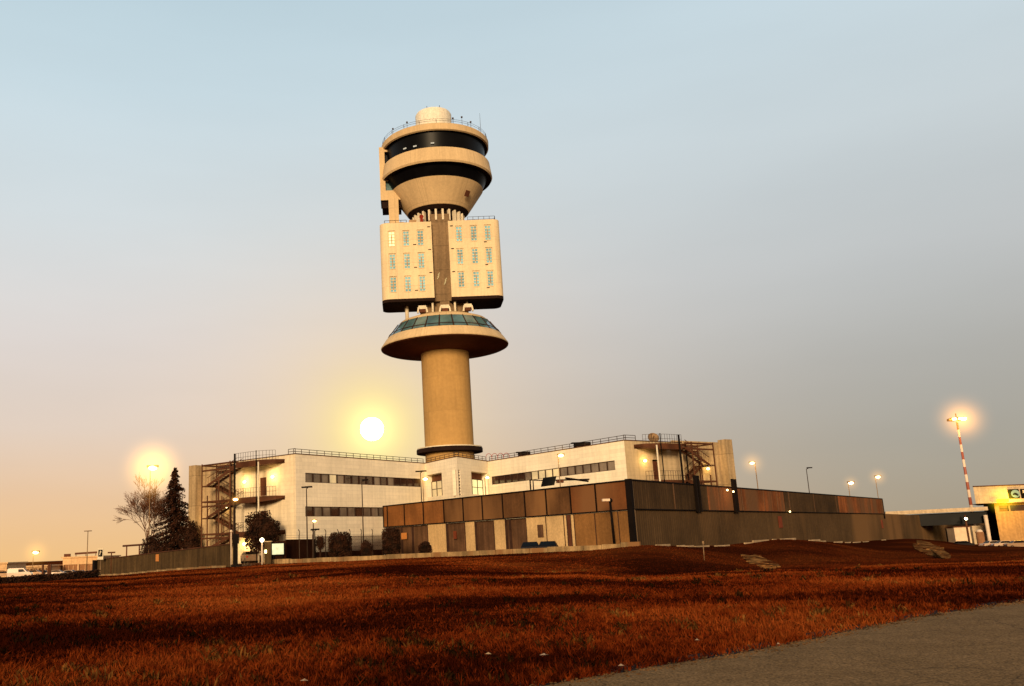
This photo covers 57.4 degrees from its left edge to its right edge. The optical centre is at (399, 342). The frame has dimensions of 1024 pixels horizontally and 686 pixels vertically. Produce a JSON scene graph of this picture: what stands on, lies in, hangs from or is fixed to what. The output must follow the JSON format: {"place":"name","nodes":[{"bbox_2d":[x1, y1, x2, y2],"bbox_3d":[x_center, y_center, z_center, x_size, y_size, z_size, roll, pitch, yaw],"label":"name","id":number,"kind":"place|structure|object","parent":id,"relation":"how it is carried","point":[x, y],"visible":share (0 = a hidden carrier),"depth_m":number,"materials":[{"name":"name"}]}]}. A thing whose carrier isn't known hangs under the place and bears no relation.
{"place":"outdoors","nodes":[
{"label":"outdoors","id":0,"kind":"place"},
{"bbox_2d":[361,417,382,440],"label":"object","id":1,"kind":"object","parent":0,"point":[371,428],"visible":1,"depth_m":2564.92,"materials":[{"name":"white"}]},
{"bbox_2d":[0,539,1023,685],"bbox_3d":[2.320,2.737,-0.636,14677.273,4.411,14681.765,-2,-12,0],"label":"ground","id":2,"kind":"structure","parent":0,"point":[906,545],"depth_m":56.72,"materials":[{"name":"brown plant"}]},
{"bbox_2d":[0,561,27,576],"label":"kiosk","id":3,"kind":"object","parent":2,"relation":"on","point":[4,566],"visible":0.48,"depth_m":236.29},
{"bbox_2d":[7,568,32,576],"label":"parked car","id":4,"kind":"object","parent":2,"relation":"on","point":[12,572],"visible":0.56,"depth_m":198.78,"materials":[{"name":"white paint"}]},
{"bbox_2d":[26,564,62,570],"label":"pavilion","id":5,"kind":"structure","parent":2,"relation":"on","point":[54,567],"depth_m":255.80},
{"bbox_2d":[42,564,51,573],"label":"pillar","id":6,"kind":"structure","parent":2,"relation":"on","point":[49,566],"depth_m":202.60,"materials":[{"name":"concrete"}]},
{"bbox_2d":[0,569,100,583],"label":"hedge","id":7,"kind":"object","parent":2,"relation":"on","point":[70,575],"visible":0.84,"depth_m":88.91,"materials":[{"name":"green plant"}]},
{"bbox_2d":[61,555,120,570],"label":"warehouse","id":8,"kind":"structure","parent":2,"relation":"on","point":[75,563],"depth_m":263.62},
{"bbox_2d":[64,564,76,570],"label":"window","id":9,"kind":"structure","parent":8,"relation":"in","point":[73,566],"depth_m":263.66,"materials":[{"name":"beige glass"}]},
{"bbox_2d":[79,564,91,570],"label":"window","id":10,"kind":"structure","parent":8,"relation":"in","point":[81,566],"depth_m":263.66,"materials":[{"name":"beige glass"}]},
{"bbox_2d":[97,548,103,573],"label":"parking sign","id":11,"kind":"object","parent":2,"relation":"on","point":[100,554],"visible":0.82,"depth_m":128.93,"materials":[{"name":"white metal"}]},
{"bbox_2d":[113,472,169,541],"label":"bare tree","id":12,"kind":"object","parent":2,"relation":"on","point":[144,506],"visible":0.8,"depth_m":128.66,"materials":[{"name":"brown plant"}]},
{"bbox_2d":[140,534,161,553],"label":"shrub","id":13,"kind":"object","parent":2,"relation":"on","point":[145,551],"visible":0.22,"depth_m":125.43,"materials":[{"name":"green plant"}]},
{"bbox_2d":[147,465,158,552],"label":"street lamp","id":14,"kind":"object","parent":2,"relation":"on","point":[152,467],"visible":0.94,"depth_m":127.04,"materials":[{"name":"metal"}]},
{"bbox_2d":[92,543,230,573],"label":"boundary wall","id":15,"kind":"structure","parent":2,"relation":"on","point":[216,555],"depth_m":111.20,"materials":[{"name":"metal"}]},
{"bbox_2d":[99,566,225,575],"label":"boundary kerb","id":16,"kind":"structure","parent":2,"relation":"on","point":[199,567],"depth_m":108.73,"materials":[{"name":"concrete"}]},
{"bbox_2d":[142,467,197,552],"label":"conifer tree","id":17,"kind":"object","parent":2,"relation":"on","point":[175,516],"visible":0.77,"depth_m":122.29,"materials":[{"name":"green plant"}]},
{"bbox_2d":[179,520,202,548],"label":"shrub","id":18,"kind":"object","parent":2,"relation":"on","point":[195,541],"visible":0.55,"depth_m":121.06,"materials":[{"name":"green plant"}]},
{"bbox_2d":[230,530,241,566],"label":"barrier post","id":19,"kind":"object","parent":2,"relation":"on","point":[235,540],"visible":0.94,"depth_m":96.58,"materials":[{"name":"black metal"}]},
{"bbox_2d":[243,510,280,553],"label":"round tree","id":20,"kind":"object","parent":2,"relation":"on","point":[265,527],"visible":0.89,"depth_m":108.13,"materials":[{"name":"green plant"}]},
{"bbox_2d":[264,541,272,563],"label":"gate pillar","id":21,"kind":"structure","parent":2,"relation":"on","point":[268,552],"depth_m":100.27,"materials":[{"name":"concrete"}]},
{"bbox_2d":[272,541,285,563],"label":"illuminated board","id":22,"kind":"object","parent":2,"relation":"on","point":[278,549],"visible":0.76,"depth_m":100.90,"materials":[{"name":"white metal"}]},
{"bbox_2d":[301,486,311,557],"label":"street lamp","id":23,"kind":"object","parent":2,"relation":"on","point":[306,487],"visible":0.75,"depth_m":103.71,"materials":[{"name":"metal"}]},
{"bbox_2d":[315,535,325,557],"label":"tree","id":24,"kind":"object","parent":2,"relation":"on","point":[320,542],"visible":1,"depth_m":104.73,"materials":[{"name":"green plant"}]},
{"bbox_2d":[284,529,382,558],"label":"security fence","id":25,"kind":"object","parent":2,"relation":"on","point":[296,548],"visible":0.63,"depth_m":106.83,"materials":[{"name":"metal"}]},
{"bbox_2d":[327,531,351,556],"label":"hedge","id":26,"kind":"object","parent":2,"relation":"on","point":[339,544],"visible":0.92,"depth_m":103.51,"materials":[{"name":"green plant"}]},
{"bbox_2d":[361,479,367,540],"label":"street lamp","id":27,"kind":"object","parent":2,"relation":"on","point":[362,507],"visible":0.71,"depth_m":111.28,"materials":[{"name":"metal"}]},
{"bbox_2d":[360,539,373,555],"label":"bush","id":28,"kind":"object","parent":2,"relation":"on","point":[367,549],"visible":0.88,"depth_m":101.26,"materials":[{"name":"green plant"}]},
{"bbox_2d":[381,527,400,554],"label":"hedge","id":29,"kind":"object","parent":2,"relation":"on","point":[391,542],"visible":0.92,"depth_m":107.05,"materials":[{"name":"green plant"}]},
{"bbox_2d":[418,541,432,552],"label":"bush","id":30,"kind":"object","parent":2,"relation":"on","point":[424,546],"visible":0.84,"depth_m":98.31,"materials":[{"name":"green plant"}]},
{"bbox_2d":[379,105,508,461],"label":"control tower","id":31,"kind":"structure","parent":2,"relation":"on","point":[441,269],"depth_m":158.35,"materials":[{"name":"concrete"}]},
{"bbox_2d":[388,231,395,246],"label":"window","id":32,"kind":"structure","parent":31,"relation":"in","point":[391,234],"depth_m":159.02,"materials":[{"name":"yellow glass"}]},
{"bbox_2d":[389,254,395,269],"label":"window","id":33,"kind":"structure","parent":31,"relation":"in","point":[392,257],"depth_m":158.13,"materials":[{"name":"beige glass"}]},
{"bbox_2d":[389,276,396,292],"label":"window","id":34,"kind":"structure","parent":31,"relation":"in","point":[393,280],"depth_m":157.25,"materials":[{"name":"beige glass"}]},
{"bbox_2d":[402,230,409,246],"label":"window","id":35,"kind":"structure","parent":31,"relation":"in","point":[405,234],"depth_m":159.02,"materials":[{"name":"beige glass"}]},
{"bbox_2d":[403,253,410,268],"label":"window","id":36,"kind":"structure","parent":31,"relation":"in","point":[406,256],"depth_m":158.15,"materials":[{"name":"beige glass"}]},
{"bbox_2d":[404,276,411,292],"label":"window","id":37,"kind":"structure","parent":31,"relation":"in","point":[407,279],"depth_m":157.29,"materials":[{"name":"beige glass"}]},
{"bbox_2d":[402,318,415,330],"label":"window","id":38,"kind":"structure","parent":31,"relation":"in","point":[410,323],"depth_m":154.58,"materials":[{"name":"teal glass"}]},
{"bbox_2d":[413,316,426,328],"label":"window","id":39,"kind":"structure","parent":31,"relation":"in","point":[420,320],"depth_m":153.42,"materials":[{"name":"teal glass"}]},
{"bbox_2d":[416,230,423,245],"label":"window","id":40,"kind":"structure","parent":31,"relation":"in","point":[420,233],"depth_m":159.02,"materials":[{"name":"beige glass"}]},
{"bbox_2d":[417,252,424,268],"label":"window","id":41,"kind":"structure","parent":31,"relation":"in","point":[421,256],"depth_m":158.13,"materials":[{"name":"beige glass"}]},
{"bbox_2d":[418,275,425,291],"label":"window","id":42,"kind":"structure","parent":31,"relation":"in","point":[422,278],"depth_m":157.25,"materials":[{"name":"beige glass"}]},
{"bbox_2d":[426,315,438,326],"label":"window","id":43,"kind":"structure","parent":31,"relation":"in","point":[433,319],"depth_m":152.61,"materials":[{"name":"teal glass"}]},
{"bbox_2d":[440,314,452,324],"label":"window","id":44,"kind":"structure","parent":31,"relation":"in","point":[443,318],"depth_m":152.41,"materials":[{"name":"teal glass"}]},
{"bbox_2d":[455,226,462,241],"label":"window","id":45,"kind":"structure","parent":31,"relation":"in","point":[458,229],"depth_m":159.10,"materials":[{"name":"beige glass"}]},
{"bbox_2d":[452,314,466,324],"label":"window","id":46,"kind":"structure","parent":31,"relation":"in","point":[457,318],"depth_m":152.63,"materials":[{"name":"teal glass"}]},
{"bbox_2d":[456,248,463,264],"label":"window","id":47,"kind":"structure","parent":31,"relation":"in","point":[459,252],"depth_m":158.25,"materials":[{"name":"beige glass"}]},
{"bbox_2d":[457,271,464,287],"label":"window","id":48,"kind":"structure","parent":31,"relation":"in","point":[461,274],"depth_m":157.36,"materials":[{"name":"beige glass"}]},
{"bbox_2d":[464,315,478,325],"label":"window","id":49,"kind":"structure","parent":31,"relation":"in","point":[469,318],"depth_m":153.40,"materials":[{"name":"teal glass"}]},
{"bbox_2d":[470,225,477,241],"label":"window","id":50,"kind":"structure","parent":31,"relation":"in","point":[473,228],"depth_m":159.10,"materials":[{"name":"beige glass"}]},
{"bbox_2d":[471,248,478,263],"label":"window","id":51,"kind":"structure","parent":31,"relation":"in","point":[474,251],"depth_m":158.25,"materials":[{"name":"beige glass"}]},
{"bbox_2d":[472,271,479,286],"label":"window","id":52,"kind":"structure","parent":31,"relation":"in","point":[476,274],"depth_m":157.36,"materials":[{"name":"beige glass"}]},
{"bbox_2d":[474,316,488,327],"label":"window","id":53,"kind":"structure","parent":31,"relation":"in","point":[479,319],"depth_m":154.62,"materials":[{"name":"teal glass"}]},
{"bbox_2d":[484,225,491,240],"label":"window","id":54,"kind":"structure","parent":31,"relation":"in","point":[487,228],"depth_m":159.10,"materials":[{"name":"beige glass"}]},
{"bbox_2d":[485,247,492,263],"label":"window","id":55,"kind":"structure","parent":31,"relation":"in","point":[488,251],"depth_m":158.25,"materials":[{"name":"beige glass"}]},
{"bbox_2d":[486,270,494,286],"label":"window","id":56,"kind":"structure","parent":31,"relation":"in","point":[490,273],"depth_m":157.36,"materials":[{"name":"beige glass"}]},
{"bbox_2d":[264,542,640,563],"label":"wall","id":57,"kind":"structure","parent":2,"relation":"on","point":[474,553],"depth_m":89.80,"materials":[{"name":"concrete"}]},
{"bbox_2d":[188,433,736,563],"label":"operations building","id":58,"kind":"structure","parent":2,"relation":"on","point":[334,498],"depth_m":118.02,"materials":[{"name":"concrete"}]},
{"bbox_2d":[260,477,265,495],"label":"door","id":59,"kind":"structure","parent":58,"relation":"in","point":[262,480],"depth_m":115.10,"materials":[{"name":"brown wood"}]},
{"bbox_2d":[305,473,313,482],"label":"window","id":60,"kind":"structure","parent":58,"relation":"in","point":[308,476],"depth_m":113.62,"materials":[{"name":"grey glass"}]},
{"bbox_2d":[305,506,313,515],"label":"window","id":61,"kind":"structure","parent":58,"relation":"in","point":[310,509],"depth_m":112.74,"materials":[{"name":"glass"}]},
{"bbox_2d":[312,473,321,482],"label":"window","id":62,"kind":"structure","parent":58,"relation":"in","point":[317,476],"depth_m":114.71,"materials":[{"name":"glass"}]},
{"bbox_2d":[313,507,322,515],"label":"window","id":63,"kind":"structure","parent":58,"relation":"in","point":[318,511],"depth_m":113.87,"materials":[{"name":"glass"}]},
{"bbox_2d":[320,474,329,482],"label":"window","id":64,"kind":"structure","parent":58,"relation":"in","point":[325,478],"depth_m":115.86,"materials":[{"name":"glass"}]},
{"bbox_2d":[323,507,330,515],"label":"window","id":65,"kind":"structure","parent":58,"relation":"in","point":[326,510],"depth_m":115.00,"materials":[{"name":"glass"}]},
{"bbox_2d":[328,474,336,483],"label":"window","id":66,"kind":"structure","parent":58,"relation":"in","point":[333,479],"depth_m":116.88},
{"bbox_2d":[330,507,339,515],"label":"window","id":67,"kind":"structure","parent":58,"relation":"in","point":[334,510],"depth_m":116.16,"materials":[{"name":"brown glass"}]},
{"bbox_2d":[336,474,344,483],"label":"window","id":68,"kind":"structure","parent":58,"relation":"in","point":[340,478],"depth_m":117.93,"materials":[{"name":"grey glass"}]},
{"bbox_2d":[338,507,347,516],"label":"window","id":69,"kind":"structure","parent":58,"relation":"in","point":[343,510],"depth_m":117.43,"materials":[{"name":"grey glass"}]},
{"bbox_2d":[345,475,352,483],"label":"window","id":70,"kind":"structure","parent":58,"relation":"in","point":[348,479],"depth_m":119.07,"materials":[{"name":"grey glass"}]},
{"bbox_2d":[348,507,355,516],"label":"window","id":71,"kind":"structure","parent":58,"relation":"in","point":[351,510],"depth_m":118.57,"materials":[{"name":"glass"}]},
{"bbox_2d":[351,475,359,483],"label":"window","id":72,"kind":"structure","parent":58,"relation":"in","point":[356,479],"depth_m":120.15,"materials":[{"name":"grey glass"}]},
{"bbox_2d":[356,507,363,516],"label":"window","id":73,"kind":"structure","parent":58,"relation":"in","point":[358,509],"depth_m":119.66,"materials":[{"name":"brown glass"}]},
{"bbox_2d":[364,507,371,516],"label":"window","id":74,"kind":"structure","parent":58,"relation":"in","point":[367,510],"depth_m":120.86,"materials":[{"name":"grey glass"}]},
{"bbox_2d":[366,476,373,484],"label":"window","id":75,"kind":"structure","parent":58,"relation":"in","point":[370,481],"depth_m":122.34,"materials":[{"name":"grey glass"}]},
{"bbox_2d":[370,507,378,516],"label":"window","id":76,"kind":"structure","parent":58,"relation":"in","point":[374,511],"depth_m":121.99,"materials":[{"name":"grey glass"}]},
{"bbox_2d":[380,477,387,485],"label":"window","id":77,"kind":"structure","parent":58,"relation":"in","point":[384,480],"depth_m":124.54,"materials":[{"name":"grey glass"}]},
{"bbox_2d":[388,477,394,485],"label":"window","id":78,"kind":"structure","parent":58,"relation":"in","point":[391,480],"depth_m":125.64,"materials":[{"name":"grey glass"}]},
{"bbox_2d":[431,480,442,496],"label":"window","id":79,"kind":"structure","parent":58,"relation":"in","point":[436,486],"depth_m":129.85,"materials":[{"name":"beige glass"}]},
{"bbox_2d":[472,479,483,494],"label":"window","id":80,"kind":"structure","parent":58,"relation":"in","point":[477,485],"depth_m":130.06,"materials":[{"name":"yellow glass"}]},
{"bbox_2d":[531,471,538,479],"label":"window","id":81,"kind":"structure","parent":58,"relation":"in","point":[534,474],"depth_m":124.18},
{"bbox_2d":[538,470,545,478],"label":"window","id":82,"kind":"structure","parent":58,"relation":"in","point":[541,473],"depth_m":123.00,"materials":[{"name":"glass"}]},
{"bbox_2d":[560,467,567,475],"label":"window","id":83,"kind":"structure","parent":58,"relation":"in","point":[563,470],"depth_m":119.54,"materials":[{"name":"grey glass"}]},
{"bbox_2d":[567,466,575,475],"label":"window","id":84,"kind":"structure","parent":58,"relation":"in","point":[571,470],"depth_m":118.45,"materials":[{"name":"grey glass"}]},
{"bbox_2d":[575,465,583,474],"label":"window","id":85,"kind":"structure","parent":58,"relation":"in","point":[579,468],"depth_m":117.29,"materials":[{"name":"grey glass"}]},
{"bbox_2d":[571,442,590,446],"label":"rooftop unit","id":86,"kind":"object","parent":58,"relation":"on","point":[576,444],"visible":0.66,"depth_m":117.72,"materials":[{"name":"black metal"}]},
{"bbox_2d":[583,464,591,473],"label":"window","id":87,"kind":"structure","parent":58,"relation":"in","point":[586,467],"depth_m":116.15,"materials":[{"name":"grey glass"}]},
{"bbox_2d":[591,463,599,472],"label":"window","id":88,"kind":"structure","parent":58,"relation":"in","point":[594,466],"depth_m":115.02,"materials":[{"name":"grey glass"}]},
{"bbox_2d":[599,461,607,471],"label":"window","id":89,"kind":"structure","parent":58,"relation":"in","point":[603,465],"depth_m":113.87,"materials":[{"name":"grey glass"}]},
{"bbox_2d":[607,460,614,470],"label":"window","id":90,"kind":"structure","parent":58,"relation":"in","point":[611,464],"depth_m":112.79,"materials":[{"name":"grey glass"}]},
{"bbox_2d":[648,433,658,440],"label":"satellite dish","id":91,"kind":"object","parent":58,"relation":"on","point":[654,435],"visible":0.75,"depth_m":118.86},
{"bbox_2d":[652,461,658,479],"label":"door","id":92,"kind":"structure","parent":58,"relation":"in","point":[655,466],"depth_m":113.32,"materials":[{"name":"brown metal"}]},
{"bbox_2d":[382,480,629,553],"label":"panelled wall","id":93,"kind":"structure","parent":2,"relation":"on","point":[539,515],"depth_m":100.45,"materials":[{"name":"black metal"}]},
{"bbox_2d":[521,542,538,548],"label":"parked car","id":94,"kind":"object","parent":2,"relation":"on","point":[525,545],"visible":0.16,"depth_m":89.08,"materials":[{"name":"paint"}]},
{"bbox_2d":[538,541,557,547],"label":"parked car","id":95,"kind":"object","parent":2,"relation":"on","point":[544,544],"visible":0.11,"depth_m":88.15,"materials":[{"name":"paint"}]},
{"bbox_2d":[602,498,615,543],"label":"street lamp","id":96,"kind":"object","parent":2,"relation":"on","point":[610,500],"visible":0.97,"depth_m":84.77,"materials":[{"name":"black metal"}]},
{"bbox_2d":[741,554,780,568],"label":"rubble patch","id":97,"kind":"object","parent":2,"relation":"on","point":[759,561],"visible":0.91,"depth_m":80.04,"materials":[{"name":"stone"}]},
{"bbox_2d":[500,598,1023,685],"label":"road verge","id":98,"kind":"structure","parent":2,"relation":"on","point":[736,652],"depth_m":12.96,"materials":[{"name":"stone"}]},
{"bbox_2d":[655,538,885,546],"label":"wall kerb","id":99,"kind":"structure","parent":2,"relation":"on","point":[754,541],"depth_m":109.74,"materials":[{"name":"concrete"}]},
{"bbox_2d":[625,475,984,545],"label":"corrugated wall","id":100,"kind":"structure","parent":2,"relation":"on","point":[696,513],"depth_m":113.33,"materials":[{"name":"black metal"}]},
{"bbox_2d":[913,540,950,558],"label":"rubble patch","id":101,"kind":"object","parent":2,"relation":"on","point":[928,548],"visible":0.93,"depth_m":127.41,"materials":[{"name":"stone"}]},
{"bbox_2d":[885,507,991,542],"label":"canopy","id":102,"kind":"object","parent":2,"relation":"on","point":[958,516],"visible":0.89,"depth_m":196.98,"materials":[{"name":"grey metal"}]},
{"bbox_2d":[945,526,971,542],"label":"shed","id":103,"kind":"structure","parent":2,"relation":"on","point":[956,533],"depth_m":217.97,"materials":[{"name":"white paint"}]},
{"bbox_2d":[947,413,975,525],"bbox_3d":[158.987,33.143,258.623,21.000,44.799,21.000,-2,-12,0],"label":"floodlight mast","id":104,"kind":"object","parent":2,"relation":"on","point":[956,418],"visible":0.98,"depth_m":259.59,"materials":[{"name":"metal"}]},
{"bbox_2d":[954,541,974,544],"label":"parked car","id":105,"kind":"object","parent":2,"relation":"on","point":[963,542],"visible":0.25,"depth_m":189.84,"materials":[{"name":"paint"}]},
{"bbox_2d":[970,525,987,543],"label":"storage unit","id":106,"kind":"object","parent":2,"relation":"on","point":[973,529],"visible":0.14,"depth_m":220.95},
{"bbox_2d":[975,529,984,544],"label":"bollard","id":107,"kind":"object","parent":2,"relation":"on","point":[980,537],"visible":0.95,"depth_m":190.38,"materials":[{"name":"white paint"}]},
{"bbox_2d":[978,541,996,545],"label":"parked car","id":108,"kind":"object","parent":2,"relation":"on","point":[986,543],"visible":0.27,"depth_m":180.20,"materials":[{"name":"white paint"}]},
{"bbox_2d":[972,484,1023,540],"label":"terminal building","id":109,"kind":"structure","parent":2,"relation":"on","point":[1006,521],"depth_m":210.74,"materials":[{"name":"concrete"}]},
{"bbox_2d":[1007,489,1019,498],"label":"airport sign","id":110,"kind":"object","parent":109,"relation":"attached to","point":[1013,493],"visible":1,"depth_m":209.06,"materials":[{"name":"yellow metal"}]},
{"bbox_2d":[1010,505,1023,510],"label":"window","id":111,"kind":"structure","parent":109,"relation":"in","point":[1012,507],"depth_m":211.96,"materials":[{"name":"glass"}]},
{"bbox_2d":[990,540,1010,545],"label":"parked car","id":112,"kind":"object","parent":2,"relation":"on","point":[999,543],"visible":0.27,"depth_m":176.27,"materials":[{"name":"white paint"}]},
{"bbox_2d":[1003,540,1023,546],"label":"parked car","id":113,"kind":"object","parent":2,"relation":"on","point":[1019,543],"visible":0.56,"depth_m":172.37,"materials":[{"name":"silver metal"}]},
{"bbox_2d":[0,0,1023,562],"label":"sky","id":114,"kind":"structure","parent":0,"point":[791,232],"materials":[{"name":"blue"}]},
{"bbox_2d":[529,476,588,489],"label":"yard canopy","id":115,"kind":"object","parent":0,"point":[548,481],"visible":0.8,"depth_m":108.98,"materials":[{"name":"black metal"}]},
{"bbox_2d":[546,602,1023,685],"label":"road","id":116,"kind":"structure","parent":0,"point":[981,647],"depth_m":11.39,"materials":[{"name":"grey asphalt"}]},
{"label":"driveway","id":117,"kind":"structure","parent":0,"visible":0},
{"bbox_2d":[240,551,257,562],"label":"parked car","id":118,"kind":"object","parent":117,"relation":"on","point":[245,556],"visible":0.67,"depth_m":112.52,"materials":[{"name":"silver metal"}]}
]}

